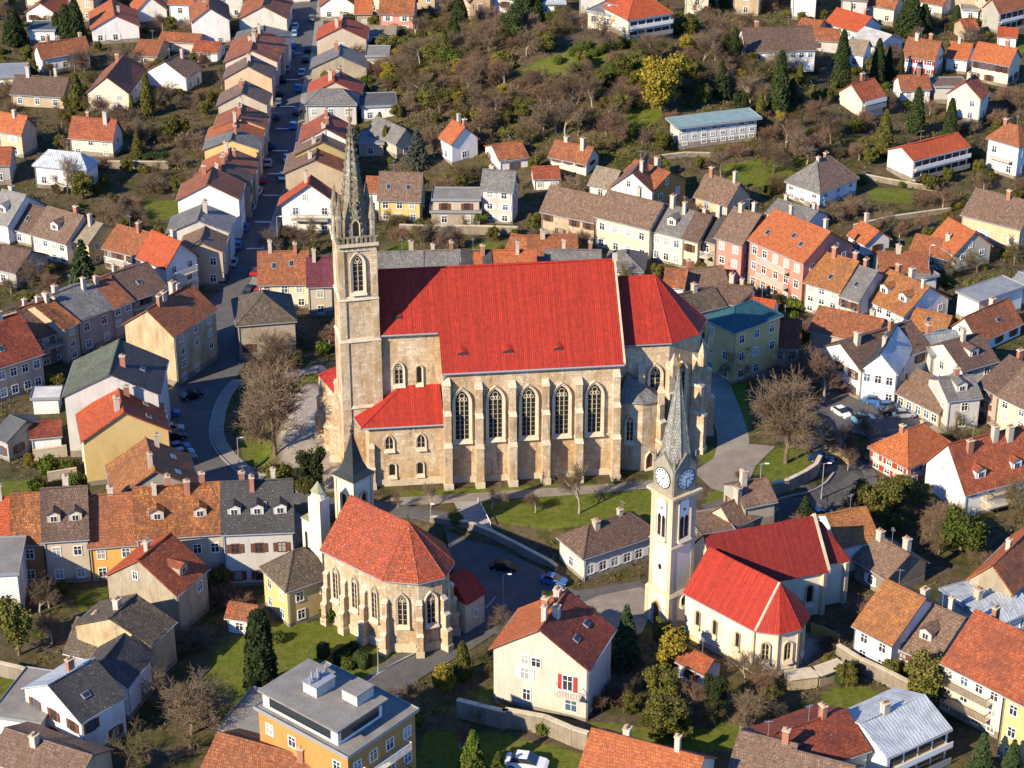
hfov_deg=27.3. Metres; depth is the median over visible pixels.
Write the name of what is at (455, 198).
house
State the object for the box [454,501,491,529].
stone stairs
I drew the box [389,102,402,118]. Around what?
evergreen tree
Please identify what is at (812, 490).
kerb
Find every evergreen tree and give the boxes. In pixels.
[18,48,32,61]
[23,290,35,302]
[25,58,35,63]
[29,62,38,74]
[41,264,55,274]
[50,184,58,194]
[52,132,64,148]
[60,94,69,106]
[61,107,75,125]
[71,170,93,198]
[91,183,103,196]
[94,41,101,49]
[98,173,108,185]
[106,192,118,206]
[118,156,133,173]
[118,218,133,227]
[120,0,130,5]
[152,58,164,65]
[153,225,164,233]
[157,97,166,108]
[161,112,190,141]
[163,16,176,30]
[170,178,184,193]
[171,172,182,181]
[189,52,198,61]
[197,100,211,115]
[198,156,204,165]
[205,88,218,105]
[207,563,231,588]
[211,715,225,727]
[295,444,326,485]
[311,241,320,254]
[352,124,359,134]
[366,83,374,91]
[367,16,379,24]
[374,34,395,53]
[385,74,397,84]
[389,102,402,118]
[397,36,410,43]
[411,225,422,239]
[414,217,424,223]
[415,705,426,730]
[416,86,438,109]
[420,41,433,63]
[429,41,451,65]
[431,113,441,122]
[438,86,455,103]
[439,48,461,61]
[453,108,470,123]
[454,174,468,186]
[456,88,468,95]
[474,209,488,224]
[485,225,499,240]
[498,0,532,37]
[498,23,518,38]
[498,110,511,123]
[513,96,536,116]
[522,0,544,20]
[526,212,541,230]
[528,155,540,167]
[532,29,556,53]
[539,13,545,27]
[541,590,552,595]
[551,4,572,17]
[570,62,583,75]
[574,50,589,67]
[592,68,611,86]
[595,95,614,110]
[600,59,618,76]
[609,53,643,75]
[610,92,631,114]
[622,690,642,713]
[623,124,639,137]
[625,47,646,55]
[626,68,645,85]
[627,50,647,71]
[638,706,652,728]
[642,662,678,698]
[643,691,691,740]
[651,262,663,275]
[652,616,673,642]
[654,130,674,150]
[660,158,670,170]
[671,13,698,35]
[672,717,694,737]
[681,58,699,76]
[694,83,713,104]
[694,154,705,169]
[694,261,706,266]
[701,6,717,24]
[701,673,728,711]
[721,34,742,48]
[732,92,751,108]
[743,50,758,63]
[756,684,781,710]
[761,184,772,195]
[797,12,806,19]
[798,92,805,104]
[799,376,814,395]
[801,329,809,343]
[820,9,828,19]
[822,87,834,99]
[835,661,858,686]
[855,136,869,150]
[862,146,878,164]
[865,57,871,70]
[882,658,901,673]
[883,512,903,536]
[892,67,899,78]
[902,99,911,110]
[903,646,951,702]
[908,479,933,508]
[921,226,934,235]
[940,210,955,222]
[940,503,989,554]
[943,167,954,181]
[972,159,985,172]
[993,119,1002,128]
[1012,189,1023,198]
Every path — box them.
[281,364,327,376]
[391,480,652,504]
[711,374,748,457]
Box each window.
[0,273,7,281]
[0,370,5,380]
[0,387,7,397]
[0,445,6,455]
[8,135,17,142]
[10,366,17,376]
[11,384,18,394]
[13,441,24,454]
[15,233,24,241]
[17,97,22,103]
[21,363,28,373]
[24,379,31,389]
[25,549,34,559]
[27,569,35,579]
[28,15,37,19]
[28,696,41,710]
[33,359,40,369]
[34,98,39,104]
[34,237,38,244]
[34,376,41,385]
[40,35,45,41]
[41,176,46,183]
[42,239,47,246]
[42,338,48,344]
[43,15,51,19]
[43,349,49,354]
[43,357,49,364]
[47,707,59,722]
[51,242,56,249]
[51,547,61,556]
[52,253,57,260]
[55,569,64,578]
[59,244,64,251]
[60,256,65,263]
[61,61,69,67]
[66,718,78,733]
[69,327,74,335]
[70,339,75,347]
[72,350,77,358]
[73,545,82,555]
[76,567,85,577]
[83,322,89,331]
[84,717,99,734]
[85,1,89,7]
[86,338,92,348]
[94,242,99,250]
[95,35,105,40]
[95,254,99,262]
[96,549,105,559]
[98,567,106,577]
[101,315,106,324]
[103,150,108,155]
[104,331,109,341]
[105,251,113,257]
[109,723,123,738]
[111,34,120,40]
[114,253,123,260]
[115,308,120,315]
[115,319,121,327]
[116,95,121,100]
[121,547,130,557]
[125,256,135,263]
[125,304,130,311]
[132,299,142,307]
[132,570,138,580]
[141,296,151,304]
[171,266,176,273]
[177,7,182,13]
[179,333,183,342]
[180,346,184,355]
[181,358,186,368]
[182,371,186,380]
[187,259,192,267]
[187,274,192,280]
[188,81,193,88]
[193,324,198,333]
[193,544,201,553]
[194,336,198,346]
[195,76,200,84]
[197,579,202,592]
[207,316,211,324]
[207,328,211,337]
[209,257,216,265]
[209,274,216,282]
[209,340,213,349]
[210,542,219,552]
[227,543,243,553]
[230,570,246,580]
[232,9,239,15]
[235,622,243,631]
[242,344,255,352]
[250,542,267,552]
[251,570,263,579]
[265,722,273,737]
[267,577,271,590]
[268,595,272,608]
[269,698,378,740]
[273,542,289,551]
[279,589,283,602]
[280,606,284,620]
[281,286,287,292]
[288,734,295,748]
[292,207,298,214]
[292,222,298,229]
[295,590,303,602]
[296,286,302,292]
[297,608,305,620]
[298,298,304,305]
[302,194,306,200]
[305,531,307,548]
[311,109,317,115]
[317,290,323,297]
[317,305,324,313]
[321,207,327,214]
[321,222,327,229]
[326,11,331,17]
[330,565,340,604]
[332,758,340,767]
[339,491,347,512]
[348,574,359,614]
[353,758,361,767]
[359,490,368,502]
[367,112,372,118]
[368,147,373,154]
[368,584,379,624]
[369,747,377,763]
[382,202,388,208]
[383,16,392,20]
[384,434,394,453]
[386,736,393,751]
[388,462,396,479]
[393,360,405,388]
[395,592,409,630]
[396,202,402,208]
[400,16,408,21]
[403,724,411,739]
[404,749,411,765]
[409,203,414,209]
[410,214,415,219]
[415,364,423,386]
[416,433,426,451]
[416,461,424,477]
[424,591,439,629]
[439,203,450,209]
[441,215,447,222]
[444,149,447,157]
[444,582,452,616]
[452,387,472,444]
[461,203,472,209]
[462,150,466,158]
[465,216,470,222]
[474,608,477,617]
[484,192,495,198]
[484,203,495,209]
[485,214,495,220]
[485,385,505,442]
[498,193,509,199]
[499,204,510,210]
[499,215,510,221]
[500,1,508,7]
[509,162,519,169]
[516,666,533,680]
[518,383,538,440]
[520,654,528,665]
[522,687,530,701]
[531,656,540,668]
[537,181,542,187]
[542,214,552,221]
[551,382,571,438]
[555,228,565,233]
[558,674,576,692]
[564,699,577,712]
[566,554,575,568]
[569,220,579,226]
[582,222,593,229]
[584,380,604,437]
[584,563,597,575]
[596,238,605,246]
[596,559,608,571]
[597,222,606,230]
[598,189,602,194]
[608,555,621,567]
[609,225,619,233]
[610,242,620,249]
[621,551,632,563]
[622,245,632,249]
[623,228,633,237]
[624,414,634,444]
[626,180,630,187]
[632,547,645,559]
[636,231,646,240]
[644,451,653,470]
[645,545,649,555]
[647,363,663,389]
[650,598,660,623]
[652,494,667,542]
[653,250,659,258]
[654,234,659,243]
[658,192,662,200]
[663,237,669,245]
[663,252,668,260]
[673,239,679,248]
[673,255,678,263]
[675,186,679,194]
[675,361,687,414]
[677,496,691,543]
[679,595,685,609]
[683,259,693,267]
[684,243,694,252]
[684,668,697,681]
[692,609,700,631]
[703,244,709,252]
[709,619,717,640]
[719,241,724,249]
[719,255,724,263]
[722,350,727,360]
[731,259,736,267]
[732,246,738,254]
[732,631,740,652]
[738,351,744,361]
[738,369,743,378]
[739,334,744,343]
[750,276,755,285]
[751,261,756,270]
[752,245,757,254]
[752,346,758,356]
[753,362,758,372]
[754,328,759,338]
[759,641,770,665]
[760,281,765,289]
[761,265,766,274]
[762,249,767,258]
[769,323,774,333]
[769,340,774,349]
[770,286,775,292]
[772,254,777,263]
[772,270,777,279]
[782,290,787,298]
[782,640,792,664]
[783,259,788,268]
[783,275,788,284]
[793,279,798,288]
[794,263,799,272]
[798,632,804,657]
[799,52,803,57]
[804,583,814,607]
[806,304,812,311]
[807,52,812,57]
[807,295,813,301]
[808,286,814,292]
[818,289,824,295]
[818,298,824,305]
[830,301,835,307]
[831,292,837,299]
[833,376,842,386]
[834,361,843,372]
[838,299,849,308]
[846,383,855,395]
[848,368,857,380]
[850,302,859,311]
[851,58,856,64]
[852,240,859,249]
[858,648,866,657]
[860,633,867,644]
[863,372,870,382]
[864,572,875,587]
[870,451,881,460]
[870,460,880,469]
[872,244,881,251]
[872,391,879,396]
[874,374,881,384]
[877,306,881,313]
[877,658,883,665]
[878,642,886,654]
[881,466,892,475]
[883,458,894,467]
[884,15,888,21]
[885,376,892,386]
[885,393,892,400]
[886,310,891,318]
[894,464,905,473]
[895,315,900,321]
[897,396,903,406]
[899,652,909,660]
[904,58,912,62]
[904,65,911,70]
[904,92,914,98]
[906,400,911,409]
[910,474,920,480]
[911,465,921,473]
[913,59,922,63]
[914,353,925,363]
[915,404,920,414]
[923,69,932,73]
[923,409,929,419]
[924,61,933,65]
[928,258,934,265]
[930,412,936,423]
[938,303,942,310]
[939,360,944,370]
[941,397,944,408]
[941,462,945,472]
[941,699,948,710]
[945,668,953,680]
[950,63,960,69]
[950,97,960,104]
[958,418,965,426]
[959,676,968,687]
[959,696,967,703]
[960,253,965,259]
[960,402,968,411]
[964,112,974,118]
[967,100,976,107]
[968,241,972,248]
[969,509,975,515]
[971,61,980,67]
[974,683,983,695]
[977,229,987,238]
[978,62,985,69]
[979,249,984,255]
[980,411,990,421]
[981,400,991,410]
[982,389,992,399]
[984,74,993,81]
[984,365,990,374]
[985,722,994,734]
[986,64,995,70]
[987,160,997,168]
[987,706,996,718]
[989,145,999,153]
[989,691,998,703]
[993,65,1002,71]
[995,334,1003,343]
[1000,67,1009,73]
[1001,400,1008,409]
[1001,413,1008,422]
[1003,165,1013,173]
[1006,237,1017,244]
[1006,725,1016,739]
[1008,703,1018,717]
[1009,328,1017,336]
[1018,409,1023,417]
[1019,617,1023,627]
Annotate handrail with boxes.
[478,497,490,527]
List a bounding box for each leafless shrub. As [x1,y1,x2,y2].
[0,80,12,95]
[4,102,21,111]
[82,71,100,82]
[93,268,105,275]
[94,155,115,170]
[107,103,143,123]
[113,115,139,135]
[120,203,147,220]
[124,196,143,207]
[126,140,147,152]
[131,122,160,140]
[131,170,170,193]
[143,59,153,69]
[154,133,171,142]
[159,677,219,725]
[169,129,205,149]
[176,623,217,654]
[178,94,197,107]
[186,99,210,110]
[186,139,204,152]
[196,88,216,99]
[206,578,256,611]
[225,37,234,48]
[245,357,272,373]
[276,224,303,239]
[365,61,382,75]
[373,54,398,66]
[383,213,409,226]
[386,223,409,242]
[396,694,422,706]
[397,79,420,92]
[398,26,420,36]
[404,51,426,61]
[417,4,438,17]
[428,59,456,75]
[432,178,453,186]
[433,17,449,28]
[433,71,459,89]
[451,158,483,184]
[455,45,480,59]
[461,30,483,42]
[464,53,489,66]
[471,65,498,79]
[472,128,495,147]
[476,645,493,676]
[497,92,520,110]
[498,34,523,48]
[505,82,535,99]
[507,77,529,89]
[518,113,553,131]
[527,150,541,157]
[533,97,556,113]
[553,20,580,32]
[555,174,588,190]
[568,14,587,26]
[575,106,593,114]
[576,130,617,149]
[585,108,617,123]
[600,680,633,708]
[607,49,627,58]
[615,74,630,85]
[615,81,642,99]
[630,81,646,91]
[631,94,649,108]
[660,108,680,119]
[665,694,700,724]
[677,75,691,90]
[680,46,703,60]
[682,33,702,42]
[683,65,715,82]
[690,54,713,67]
[694,25,723,36]
[698,23,717,32]
[715,38,729,50]
[716,45,747,63]
[723,141,752,155]
[728,56,756,69]
[752,106,772,116]
[754,120,780,140]
[755,58,773,74]
[755,293,781,307]
[756,112,775,128]
[764,171,789,194]
[782,511,804,520]
[786,139,822,154]
[814,56,831,73]
[819,627,846,648]
[822,145,845,157]
[838,193,872,214]
[841,596,871,620]
[851,109,878,127]
[871,44,899,60]
[874,211,895,222]
[884,43,902,61]
[892,135,910,146]
[909,189,940,207]
[916,499,968,522]
[931,15,938,24]
[937,110,957,119]
[938,16,949,28]
[957,115,982,133]
[963,547,991,564]
[967,144,986,161]
[984,105,1013,122]
[995,84,1022,99]
[1007,95,1023,107]
[1015,109,1023,119]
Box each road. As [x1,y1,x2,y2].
[169,286,461,549]
[203,0,317,289]
[363,594,524,695]
[445,526,644,634]
[700,353,877,522]
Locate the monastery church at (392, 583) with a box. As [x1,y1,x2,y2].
[319,495,487,658]
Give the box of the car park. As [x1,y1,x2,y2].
[825,394,931,436]
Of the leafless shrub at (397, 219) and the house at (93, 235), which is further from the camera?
the leafless shrub at (397, 219)
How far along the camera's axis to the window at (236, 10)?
471.06 m
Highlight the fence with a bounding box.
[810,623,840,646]
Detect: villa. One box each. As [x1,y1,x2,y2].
[602,0,673,39]
[705,299,783,384]
[784,150,859,209]
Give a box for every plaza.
[584,587,647,634]
[697,444,774,491]
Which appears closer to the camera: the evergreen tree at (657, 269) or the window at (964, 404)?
the window at (964, 404)
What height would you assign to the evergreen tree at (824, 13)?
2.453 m
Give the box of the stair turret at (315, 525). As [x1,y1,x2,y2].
[300,481,329,562]
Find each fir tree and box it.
[454,729,489,767]
[490,751,505,767]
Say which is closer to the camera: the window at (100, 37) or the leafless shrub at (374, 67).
the leafless shrub at (374, 67)
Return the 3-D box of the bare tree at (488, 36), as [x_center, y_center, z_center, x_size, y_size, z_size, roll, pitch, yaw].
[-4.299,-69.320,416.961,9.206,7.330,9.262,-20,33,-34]
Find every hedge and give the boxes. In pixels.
[142,150,169,160]
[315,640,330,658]
[331,640,360,665]
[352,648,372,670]
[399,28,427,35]
[833,659,861,685]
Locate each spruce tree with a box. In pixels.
[67,239,98,284]
[402,128,431,171]
[611,604,644,676]
[711,60,733,98]
[794,496,811,517]
[964,733,995,767]
[999,739,1023,767]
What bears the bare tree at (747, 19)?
on the ground
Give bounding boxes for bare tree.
[0,2,9,18]
[0,277,17,293]
[1,77,11,94]
[13,254,48,286]
[27,570,61,615]
[28,575,56,607]
[33,610,65,643]
[36,129,52,143]
[39,272,61,289]
[42,60,55,75]
[43,153,88,194]
[51,102,69,128]
[53,122,66,136]
[59,136,72,150]
[63,47,86,72]
[73,45,93,70]
[81,92,100,112]
[88,57,99,70]
[90,95,111,117]
[93,195,117,219]
[103,201,130,224]
[104,716,154,767]
[106,43,136,63]
[127,119,152,140]
[136,665,177,711]
[139,215,154,228]
[150,159,163,175]
[153,11,166,30]
[154,79,187,110]
[155,665,244,750]
[163,145,185,167]
[173,167,189,180]
[176,15,191,32]
[191,143,204,162]
[195,51,212,66]
[213,67,225,89]
[228,354,314,457]
[242,408,270,443]
[244,327,302,379]
[254,227,282,250]
[257,326,296,356]
[290,229,311,249]
[300,215,318,233]
[318,318,334,344]
[349,43,365,54]
[378,53,404,72]
[378,54,390,62]
[382,76,394,91]
[384,685,397,695]
[389,490,404,507]
[392,51,419,68]
[392,57,415,89]
[394,44,418,67]
[397,88,419,111]
[398,38,427,64]
[398,681,417,699]
[400,68,433,93]
[402,53,419,76]
[405,14,428,32]
[405,221,430,246]
[419,12,437,33]
[419,127,442,156]
[420,214,441,241]
[421,482,439,507]
[423,82,449,112]
[425,32,439,44]
[428,226,455,248]
[434,0,454,17]
[436,4,450,27]
[440,13,449,27]
[446,716,471,749]
[447,28,466,51]
[447,226,467,248]
[448,81,492,111]
[450,19,470,32]
[452,48,479,75]
[456,32,470,45]
[456,50,487,85]
[459,33,481,50]
[460,214,469,224]
[461,56,499,85]
[465,16,507,52]
[465,20,478,31]
[468,2,492,20]
[468,98,498,130]
[468,697,489,724]
[472,16,502,44]
[475,1,505,18]
[477,10,501,22]
[482,87,504,106]
[485,57,513,83]
[486,15,514,43]
[486,604,512,632]
[487,91,510,116]
[487,481,508,509]
[496,3,508,17]
[512,115,540,146]
[516,23,542,56]
[517,174,526,190]
[521,64,550,87]
[522,11,539,36]
[522,491,542,512]
[528,21,557,40]
[528,98,552,136]
[531,77,550,100]
[533,69,577,101]
[536,85,568,114]
[542,107,561,132]
[543,14,561,34]
[550,6,578,24]
[551,459,588,513]
[553,61,580,81]
[555,92,586,135]
[556,72,580,104]
[562,76,596,103]
[568,104,594,135]
[574,57,598,77]
[577,228,593,248]
[578,9,587,27]
[578,74,604,111]
[580,7,623,46]
[591,694,609,712]
[592,97,629,136]
[601,80,636,108]
[610,120,629,143]
[610,475,623,490]
[616,259,633,275]
[620,672,640,692]
[628,35,659,55]
[638,125,651,143]
[639,30,660,49]
[649,37,671,57]
[658,33,675,53]
[663,0,672,8]
[678,197,701,210]
[680,675,709,711]
[687,0,716,21]
[695,528,707,540]
[696,25,725,62]
[696,27,722,63]
[697,10,715,26]
[700,30,722,48]
[702,701,725,726]
[705,151,727,176]
[706,51,736,72]
[708,11,731,28]
[708,61,736,91]
[708,144,720,159]
[710,13,739,39]
[714,344,760,382]
[718,14,739,29]
[723,648,753,683]
[724,6,740,23]
[726,688,773,729]
[728,71,743,86]
[728,690,762,728]
[731,73,760,102]
[732,7,755,25]
[735,469,749,479]
[737,18,752,28]
[743,58,767,79]
[743,67,764,86]
[743,363,832,463]
[743,654,778,684]
[750,661,779,692]
[751,81,769,96]
[752,15,771,26]
[752,41,786,78]
[752,138,779,160]
[753,81,770,106]
[756,696,787,721]
[758,144,793,173]
[760,0,779,10]
[763,340,819,389]
[765,43,806,74]
[769,125,818,165]
[772,111,805,148]
[787,105,806,123]
[790,132,816,163]
[790,340,847,402]
[802,96,830,121]
[806,124,830,154]
[808,107,847,143]
[808,493,836,513]
[818,199,844,222]
[819,424,850,451]
[820,50,833,64]
[834,482,863,509]
[838,443,859,469]
[839,425,858,451]
[840,69,859,86]
[844,195,858,217]
[849,141,865,160]
[854,408,881,441]
[872,515,886,528]
[873,213,888,231]
[883,90,897,109]
[891,480,919,520]
[892,218,909,237]
[902,217,915,234]
[904,479,936,517]
[907,26,928,38]
[914,211,929,228]
[917,503,948,535]
[919,512,946,546]
[924,96,939,115]
[929,246,957,278]
[930,519,948,554]
[933,181,960,207]
[936,287,954,304]
[940,420,977,441]
[943,395,967,429]
[943,499,971,517]
[950,213,961,222]
[959,24,986,42]
[964,247,988,272]
[973,170,993,188]
[995,486,1023,536]
[1002,87,1023,111]
[1004,235,1023,263]
[1004,473,1023,509]
[1011,173,1023,189]
[1013,238,1023,256]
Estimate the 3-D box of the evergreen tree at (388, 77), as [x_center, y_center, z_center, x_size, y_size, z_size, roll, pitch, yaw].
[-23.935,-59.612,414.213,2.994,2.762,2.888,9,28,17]
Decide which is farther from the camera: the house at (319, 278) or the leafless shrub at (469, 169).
the leafless shrub at (469, 169)
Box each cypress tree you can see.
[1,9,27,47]
[51,12,58,33]
[57,4,72,39]
[67,73,85,110]
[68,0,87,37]
[128,94,135,115]
[130,130,144,158]
[140,73,155,117]
[242,608,277,692]
[382,125,388,150]
[439,28,448,63]
[446,23,450,34]
[449,0,468,30]
[450,21,462,47]
[453,641,473,681]
[708,0,716,9]
[719,0,732,13]
[728,26,740,62]
[755,92,765,116]
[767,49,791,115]
[788,78,798,107]
[796,62,804,84]
[830,29,850,87]
[869,37,885,83]
[874,108,894,156]
[884,47,892,80]
[893,0,927,37]
[898,51,904,74]
[906,86,925,135]
[921,3,932,35]
[941,97,958,134]
[949,5,961,31]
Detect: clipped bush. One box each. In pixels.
[552,54,562,64]
[567,47,576,56]
[596,46,603,54]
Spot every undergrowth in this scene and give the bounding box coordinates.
[0,0,1023,736]
[364,7,829,159]
[368,2,829,160]
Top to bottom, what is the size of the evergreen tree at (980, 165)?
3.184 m
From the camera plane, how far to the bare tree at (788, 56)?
413.61 m
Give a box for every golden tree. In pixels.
[23,453,34,467]
[379,62,396,78]
[388,34,398,44]
[390,46,403,64]
[419,66,433,80]
[431,664,451,696]
[432,660,456,686]
[450,58,462,75]
[451,91,467,107]
[487,54,502,68]
[497,83,507,92]
[592,86,601,98]
[636,51,687,110]
[651,624,690,668]
[678,34,694,49]
[736,68,747,80]
[768,116,775,125]
[775,110,785,121]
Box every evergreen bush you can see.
[0,45,5,54]
[23,44,31,50]
[26,475,47,490]
[34,453,58,476]
[47,371,65,385]
[54,580,67,592]
[55,261,64,269]
[57,457,76,469]
[69,470,86,485]
[76,202,82,207]
[81,84,87,90]
[136,164,149,173]
[172,88,184,96]
[263,461,296,480]
[272,629,287,643]
[288,352,304,365]
[294,476,312,493]
[315,340,330,355]
[318,609,335,624]
[324,242,331,248]
[341,657,354,670]
[345,13,354,19]
[360,74,371,83]
[387,156,394,163]
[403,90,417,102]
[405,31,426,40]
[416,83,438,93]
[422,18,437,28]
[426,32,440,39]
[447,511,463,525]
[464,95,476,105]
[466,108,488,123]
[491,49,515,60]
[497,127,514,137]
[503,59,516,69]
[511,228,520,233]
[534,721,549,736]
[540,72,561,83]
[544,11,552,17]
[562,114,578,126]
[574,40,591,51]
[588,47,598,56]
[594,42,608,52]
[613,37,628,48]
[629,37,643,48]
[672,11,683,17]
[682,73,701,85]
[685,98,696,107]
[767,292,786,307]
[779,10,789,17]
[784,310,798,317]
[785,297,805,311]
[786,107,797,116]
[788,69,801,82]
[808,87,822,98]
[822,652,835,661]
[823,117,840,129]
[848,117,867,132]
[850,66,862,75]
[857,173,867,184]
[869,134,876,142]
[882,82,889,87]
[897,181,905,187]
[918,172,942,190]
[930,131,940,136]
[940,278,950,287]
[952,199,966,208]
[962,278,978,286]
[977,168,996,182]
[982,263,988,269]
[983,31,991,37]
[986,127,996,134]
[986,273,999,279]
[999,247,1016,258]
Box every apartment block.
[253,658,418,767]
[665,107,761,149]
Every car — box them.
[168,429,186,439]
[169,422,184,430]
[169,440,190,447]
[170,407,179,416]
[176,446,194,452]
[179,389,203,401]
[187,452,197,461]
[231,257,237,266]
[235,240,242,249]
[242,284,256,293]
[243,222,249,231]
[249,266,256,275]
[259,175,267,183]
[264,158,272,166]
[268,141,275,148]
[272,112,280,119]
[275,98,282,105]
[276,89,283,96]
[278,172,285,179]
[279,75,286,82]
[286,64,290,70]
[289,121,296,128]
[291,29,297,35]
[291,41,295,47]
[292,23,298,29]
[292,108,302,115]
[294,84,301,91]
[298,68,305,75]
[302,55,308,62]
[304,45,310,52]
[308,14,314,20]
[490,559,517,572]
[504,749,548,767]
[539,571,567,586]
[808,451,833,463]
[812,507,829,513]
[831,404,851,418]
[851,412,875,422]
[862,394,881,403]
[876,400,899,409]
[881,405,898,415]
[892,407,916,418]
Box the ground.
[0,0,1023,767]
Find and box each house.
[0,62,28,88]
[0,108,37,157]
[0,136,16,184]
[0,179,49,244]
[0,244,49,287]
[0,310,45,401]
[0,414,40,461]
[0,483,9,535]
[0,535,28,606]
[0,722,114,767]
[2,294,63,366]
[6,290,80,363]
[9,64,69,108]
[9,491,47,583]
[13,203,45,246]
[20,651,127,745]
[24,0,67,21]
[26,0,38,8]
[27,20,57,43]
[29,204,94,266]
[29,417,62,448]
[30,385,62,413]
[31,142,99,190]
[31,276,114,354]
[33,31,90,74]
[40,472,92,583]
[61,339,170,456]
[62,609,97,659]
[67,109,123,157]
[68,0,104,21]
[71,212,113,265]
[71,593,177,683]
[75,380,171,485]
[85,51,146,110]
[87,274,134,339]
[87,483,137,581]
[88,0,140,44]
[90,625,153,720]
[92,254,168,316]
[101,215,149,269]
[103,532,210,635]
[104,432,198,492]
[121,279,218,386]
[130,0,167,21]
[132,30,169,64]
[132,470,224,582]
[135,227,200,290]
[146,47,203,92]
[158,31,204,52]
[165,198,235,268]
[167,0,195,27]
[175,164,245,239]
[181,218,229,285]
[188,0,230,45]
[191,40,226,61]
[193,154,254,218]
[199,139,259,201]
[200,728,311,767]
[202,123,263,184]
[204,110,265,164]
[212,96,270,157]
[216,78,271,129]
[220,465,295,585]
[222,0,244,17]
[222,52,276,104]
[223,30,281,85]
[224,600,263,633]
[229,23,286,74]
[231,289,297,360]
[235,25,292,63]
[237,0,293,30]
[257,238,309,307]
[259,546,324,626]
[277,169,340,232]
[283,136,344,194]
[293,0,310,3]
[293,121,345,158]
[295,512,302,548]
[298,106,353,143]
[304,88,359,124]
[306,247,333,316]
[307,65,364,110]
[310,40,368,80]
[315,11,369,54]
[318,0,354,20]
[354,0,373,24]
[356,130,384,156]
[359,91,396,121]
[363,175,378,214]
[365,45,390,70]
[366,25,398,42]
[366,109,412,158]
[373,0,378,12]
[376,160,426,221]
[377,238,423,268]
[378,0,417,31]
[417,0,441,14]
[423,239,460,266]
[429,197,481,224]
[431,187,481,209]
[438,112,479,165]
[459,238,491,264]
[464,0,491,17]
[473,237,536,263]
[479,159,519,224]
[483,131,529,170]
[488,585,616,721]
[493,0,513,15]
[505,233,526,248]
[526,223,578,261]
[530,165,560,189]
[539,185,603,244]
[542,0,566,13]
[544,238,601,260]
[547,134,600,175]
[556,500,649,581]
[578,724,717,767]
[579,0,604,15]
[587,165,622,195]
[593,185,666,261]
[605,0,617,6]
[607,249,648,275]
[609,150,662,199]
[619,155,687,205]
[652,193,695,267]
[663,267,689,292]
[674,637,722,687]
[678,281,726,327]
[680,201,715,267]
[682,254,728,291]
[685,0,708,13]
[693,165,751,215]
[695,508,735,536]
[698,202,726,265]
[708,483,778,528]
[714,198,765,283]
[716,271,756,308]
[721,466,777,525]
[727,720,801,767]
[733,0,762,15]
[738,16,816,71]
[747,203,855,309]
[749,285,780,310]
[750,701,871,767]
[764,193,830,227]
[777,305,801,378]
[782,747,863,767]
[791,0,815,19]
[797,17,827,27]
[802,243,862,313]
[807,297,887,355]
[808,494,875,575]
[813,27,840,52]
[817,318,930,399]
[826,2,882,38]
[837,71,886,116]
[838,256,885,315]
[841,0,867,13]
[846,211,892,255]
[847,688,952,767]
[849,29,872,71]
[851,26,904,51]
[851,569,947,665]
[852,527,929,591]
[858,325,911,402]
[867,0,903,26]
[867,418,950,481]
[868,262,950,322]
[872,239,930,274]
[886,130,970,182]
[892,65,931,102]
[894,368,942,426]
[898,592,969,675]
[903,28,944,76]
[906,268,939,289]
[908,232,954,271]
[910,298,958,332]
[919,0,950,17]
[922,319,959,373]
[923,423,1023,515]
[926,365,982,431]
[927,327,999,382]
[929,76,964,103]
[931,217,993,272]
[937,585,1023,629]
[938,579,992,613]
[938,604,1023,739]
[944,33,974,74]
[945,66,990,123]
[948,296,1023,347]
[950,0,974,12]
[953,14,979,39]
[955,275,1023,318]
[959,187,1023,249]
[961,4,979,18]
[966,527,1023,597]
[970,38,1021,87]
[974,0,989,20]
[977,347,1023,424]
[981,0,1023,33]
[985,116,1023,179]
[995,366,1023,429]
[997,26,1018,46]
[997,660,1023,767]
[1012,270,1023,309]
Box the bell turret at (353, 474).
[331,423,374,518]
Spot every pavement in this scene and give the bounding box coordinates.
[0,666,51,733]
[211,379,297,493]
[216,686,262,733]
[252,0,323,284]
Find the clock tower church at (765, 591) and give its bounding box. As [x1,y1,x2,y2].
[644,353,850,675]
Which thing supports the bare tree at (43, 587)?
on the ground
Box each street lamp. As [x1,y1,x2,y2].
[237,437,242,469]
[377,639,381,672]
[502,573,511,608]
[820,462,831,499]
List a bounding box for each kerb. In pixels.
[209,381,248,479]
[250,0,318,283]
[368,597,495,681]
[777,472,833,499]
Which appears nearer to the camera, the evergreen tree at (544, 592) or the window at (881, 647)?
the window at (881, 647)
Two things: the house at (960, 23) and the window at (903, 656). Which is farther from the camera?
the house at (960, 23)
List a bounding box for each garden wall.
[0,661,24,679]
[32,445,67,460]
[47,467,76,481]
[108,160,168,168]
[399,224,517,235]
[430,515,557,571]
[456,697,589,749]
[654,152,713,159]
[770,455,821,494]
[784,658,842,690]
[817,435,847,463]
[836,643,908,689]
[853,207,950,227]
[862,173,938,190]
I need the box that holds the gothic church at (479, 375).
[314,105,714,490]
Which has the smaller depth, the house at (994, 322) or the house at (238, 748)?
the house at (238, 748)
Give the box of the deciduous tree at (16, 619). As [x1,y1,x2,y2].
[0,594,32,655]
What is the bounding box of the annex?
[586,0,611,29]

